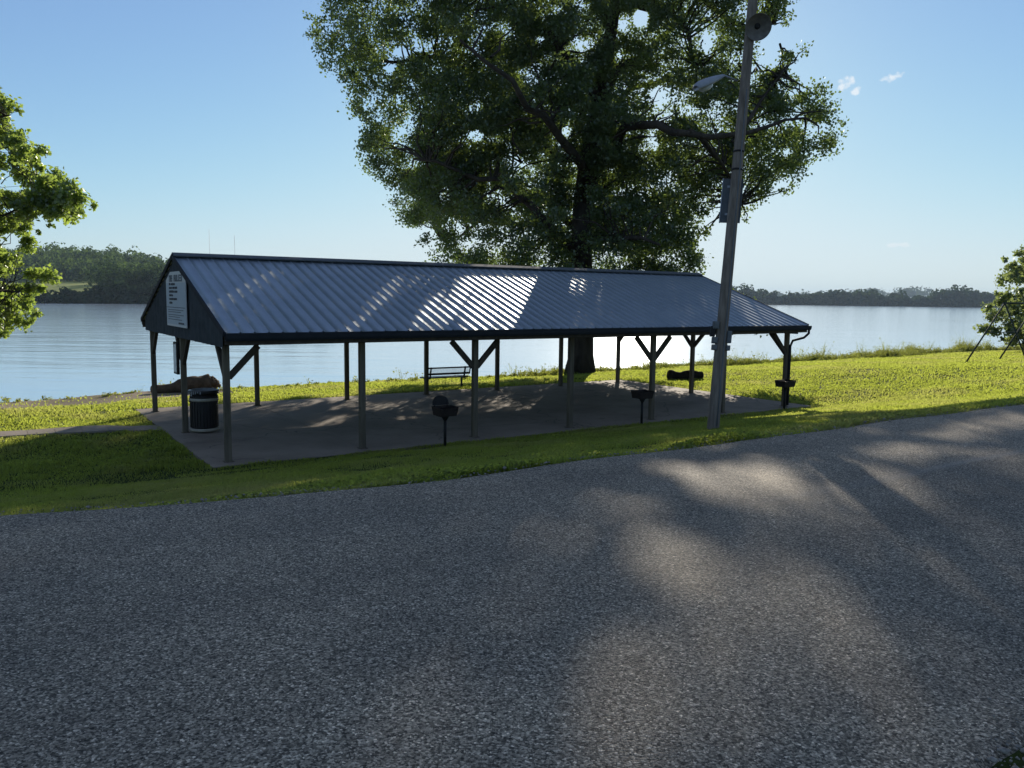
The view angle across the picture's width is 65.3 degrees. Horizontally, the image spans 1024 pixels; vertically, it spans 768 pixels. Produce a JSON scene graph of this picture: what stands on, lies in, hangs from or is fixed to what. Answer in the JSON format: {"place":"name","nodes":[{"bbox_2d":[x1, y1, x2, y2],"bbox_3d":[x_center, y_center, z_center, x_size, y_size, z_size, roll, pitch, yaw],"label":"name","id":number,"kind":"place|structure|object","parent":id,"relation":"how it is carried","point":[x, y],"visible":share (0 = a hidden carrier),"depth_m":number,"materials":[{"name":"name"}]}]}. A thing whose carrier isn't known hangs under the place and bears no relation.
{"place":"outdoors","nodes":[
{"label":"outdoors","id":0,"kind":"place"},
{"bbox_2d":[0,274,144,302],"bbox_3d":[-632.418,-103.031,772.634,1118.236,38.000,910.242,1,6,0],"label":"wooded hill","id":1,"kind":"structure","parent":0,"point":[75,285],"depth_m":585.38,"materials":[{"name":"green plant"}]},
{"bbox_2d":[0,241,168,282],"bbox_3d":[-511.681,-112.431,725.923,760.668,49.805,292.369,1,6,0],"label":"hillside wood","id":2,"kind":"object","parent":1,"relation":"on","point":[69,263],"visible":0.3,"depth_m":698.39,"materials":[{"name":"green plant"}]},
{"bbox_2d":[12,253,166,303],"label":"shore wood","id":3,"kind":"object","parent":1,"relation":"on","point":[116,284],"visible":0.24,"depth_m":461.14,"materials":[{"name":"green plant"}]},
{"bbox_2d":[135,380,809,467],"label":"concrete floor","id":4,"kind":"structure","parent":0,"point":[288,430],"depth_m":23.07,"materials":[{"name":"grey concrete"}]},
{"bbox_2d":[188,388,218,431],"bbox_3d":[-7.747,0.646,20.120,0.740,1.035,0.746,1,6,0],"label":"litter bin","id":5,"kind":"object","parent":4,"relation":"on","point":[204,413],"visible":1,"depth_m":19.86,"materials":[{"name":"black metal"}]},
{"bbox_2d":[140,252,811,462],"bbox_3d":[-0.713,-1.439,24.691,18.248,4.451,9.815,-3,7,-33],"label":"picnic shelter","id":6,"kind":"object","parent":4,"relation":"on","point":[236,300],"visible":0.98,"depth_m":20.59,"materials":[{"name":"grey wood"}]},
{"bbox_2d":[173,342,179,374],"bbox_3d":[-8.403,-0.650,20.015,0.075,0.800,0.420,-3,7,-33],"label":"notice case","id":7,"kind":"object","parent":6,"relation":"attached to","point":[176,357],"visible":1,"depth_m":19.87,"materials":[{"name":"black metal"}]},
{"bbox_2d":[166,271,187,327],"bbox_3d":[-8.099,-2.044,19.260,0.033,1.320,2.280,-3,7,-33],"label":"rules sign","id":8,"kind":"object","parent":6,"relation":"attached to","point":[176,296],"visible":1,"depth_m":19.13,"materials":[{"name":"grey"}]},
{"bbox_2d":[0,303,1022,401],"bbox_3d":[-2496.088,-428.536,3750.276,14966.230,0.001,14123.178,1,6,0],"label":"river","id":9,"kind":"structure","parent":0,"point":[64,350],"depth_m":90.37,"materials":[{"name":"liquid"}]},
{"bbox_2d":[0,405,1023,767],"bbox_3d":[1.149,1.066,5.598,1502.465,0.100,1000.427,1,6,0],"label":"road","id":10,"kind":"structure","parent":0,"point":[850,597],"depth_m":4.04,"materials":[{"name":"grey asphalt"}]},
{"bbox_2d":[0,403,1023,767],"bbox_3d":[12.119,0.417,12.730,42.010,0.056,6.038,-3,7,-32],"label":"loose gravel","id":11,"kind":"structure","parent":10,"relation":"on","point":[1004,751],"depth_m":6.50,"materials":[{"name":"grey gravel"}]},
{"bbox_2d":[0,350,1023,767],"bbox_3d":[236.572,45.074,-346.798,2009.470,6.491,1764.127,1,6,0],"label":"ground","id":12,"kind":"structure","parent":0,"point":[1004,762],"depth_m":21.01,"materials":[{"name":"green plant"}]},
{"bbox_2d":[0,87,98,338],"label":"broadleaf tree","id":13,"kind":"object","parent":12,"relation":"on","point":[60,197],"visible":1,"depth_m":25.64,"materials":[{"name":"green plant"}]},
{"bbox_2d":[0,425,161,437],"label":"footpath","id":14,"kind":"structure","parent":12,"relation":"on","point":[86,429],"depth_m":19.89,"materials":[{"name":"concrete"}]},
{"bbox_2d":[150,374,220,392],"bbox_3d":[-12.276,0.023,30.241,0.822,0.721,2.511,6,8,41],"label":"driftwood log","id":15,"kind":"object","parent":12,"relation":"on","point":[205,381],"visible":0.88,"depth_m":30.19,"materials":[{"name":"brown wood"}]},
{"bbox_2d":[420,366,470,385],"bbox_3d":[-2.544,-0.250,30.570,1.895,0.867,0.586,-3,7,-31],"label":"park bench","id":16,"kind":"object","parent":12,"relation":"on","point":[450,374],"visible":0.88,"depth_m":30.48,"materials":[{"name":"grey metal"}]},
{"bbox_2d":[432,395,458,445],"bbox_3d":[-1.540,0.903,18.538,0.497,1.240,0.493,-3,7,-33],"label":"pedestal grill","id":17,"kind":"object","parent":12,"relation":"on","point":[445,411],"visible":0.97,"depth_m":18.54,"materials":[{"name":"black metal"}]},
{"bbox_2d":[1,334,1022,401],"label":"bank weeds","id":18,"kind":"object","parent":12,"relation":"on","point":[874,351],"visible":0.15,"depth_m":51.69,"materials":[{"name":"green plant"}]},
{"bbox_2d":[97,394,1023,509],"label":"clover leaves","id":19,"kind":"object","parent":12,"relation":"on","point":[713,438],"visible":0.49,"depth_m":8.17,"materials":[{"name":"green plant"}]},
{"bbox_2d":[302,0,851,373],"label":"cottonwood tree","id":20,"kind":"object","parent":12,"relation":"on","point":[598,144],"visible":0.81,"depth_m":37.00,"materials":[{"name":"green plant"}]},
{"bbox_2d":[631,389,654,423],"bbox_3d":[3.639,0.686,22.232,0.513,1.000,0.472,-3,7,-33],"label":"pedestal grill","id":21,"kind":"object","parent":12,"relation":"on","point":[642,395],"visible":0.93,"depth_m":22.16,"materials":[{"name":"black metal"}]},
{"bbox_2d":[667,370,703,378],"bbox_3d":[7.580,-0.387,34.965,1.569,0.471,0.479,0,6,-5],"label":"fallen log","id":22,"kind":"object","parent":12,"relation":"on","point":[672,374],"visible":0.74,"depth_m":34.81,"materials":[{"name":"wood"}]},
{"bbox_2d":[707,0,757,429],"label":"utility pole","id":23,"kind":"object","parent":12,"relation":"on","point":[720,347],"visible":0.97,"depth_m":17.08,"materials":[{"name":"grey wood"}]},
{"bbox_2d":[693,74,737,91],"bbox_3d":[4.322,-6.350,16.895,1.194,0.438,0.360,-3,7,-30],"label":"street lamp","id":24,"kind":"object","parent":23,"relation":"attached to","point":[705,84],"visible":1,"depth_m":16.65,"materials":[{"name":"grey metal"}]},
{"bbox_2d":[719,178,743,222],"bbox_3d":[4.763,-3.981,17.361,0.482,0.980,0.173,3,6,18],"label":"metal sign","id":25,"kind":"object","parent":23,"relation":"attached to","point":[724,200],"visible":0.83,"depth_m":17.39,"materials":[{"name":"grey metal"}]},
{"bbox_2d":[745,13,771,40],"bbox_3d":[5.205,-7.552,16.982,0.554,0.499,0.469,1,6,0],"label":"loudspeaker horn","id":26,"kind":"object","parent":23,"relation":"attached to","point":[761,23],"visible":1,"depth_m":16.93,"materials":[{"name":"grey metal"}]},
{"bbox_2d":[775,379,795,408],"bbox_3d":[8.790,0.378,25.682,0.567,1.000,0.472,-3,7,-33],"label":"pedestal grill","id":27,"kind":"object","parent":12,"relation":"on","point":[784,384],"visible":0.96,"depth_m":25.61,"materials":[{"name":"black metal"}]},
{"bbox_2d":[965,302,1023,362],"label":"swing frame","id":28,"kind":"object","parent":12,"relation":"on","point":[1004,303],"visible":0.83,"depth_m":36.77,"materials":[{"name":"grey metal"}]},
{"bbox_2d":[972,244,1023,350],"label":"bushy tree","id":29,"kind":"object","parent":12,"relation":"on","point":[1014,273],"visible":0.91,"depth_m":53.55,"materials":[{"name":"green plant"}]},
{"bbox_2d":[0,0,1023,297],"label":"sky","id":30,"kind":"structure","parent":0,"point":[189,124],"materials":[{"name":"blue"}]},
{"bbox_2d":[732,283,1022,307],"bbox_3d":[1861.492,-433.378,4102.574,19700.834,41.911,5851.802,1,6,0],"label":"tree line","id":31,"kind":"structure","parent":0,"point":[963,297],"depth_m":1253.26,"materials":[{"name":"green plant"}]},
{"bbox_2d":[740,286,1014,298],"bbox_3d":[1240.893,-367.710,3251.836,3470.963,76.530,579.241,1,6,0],"label":"distant wood","id":32,"kind":"object","parent":31,"relation":"on","point":[911,292],"visible":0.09,"depth_m":3121.14,"materials":[{"name":"green plant"}]}
]}

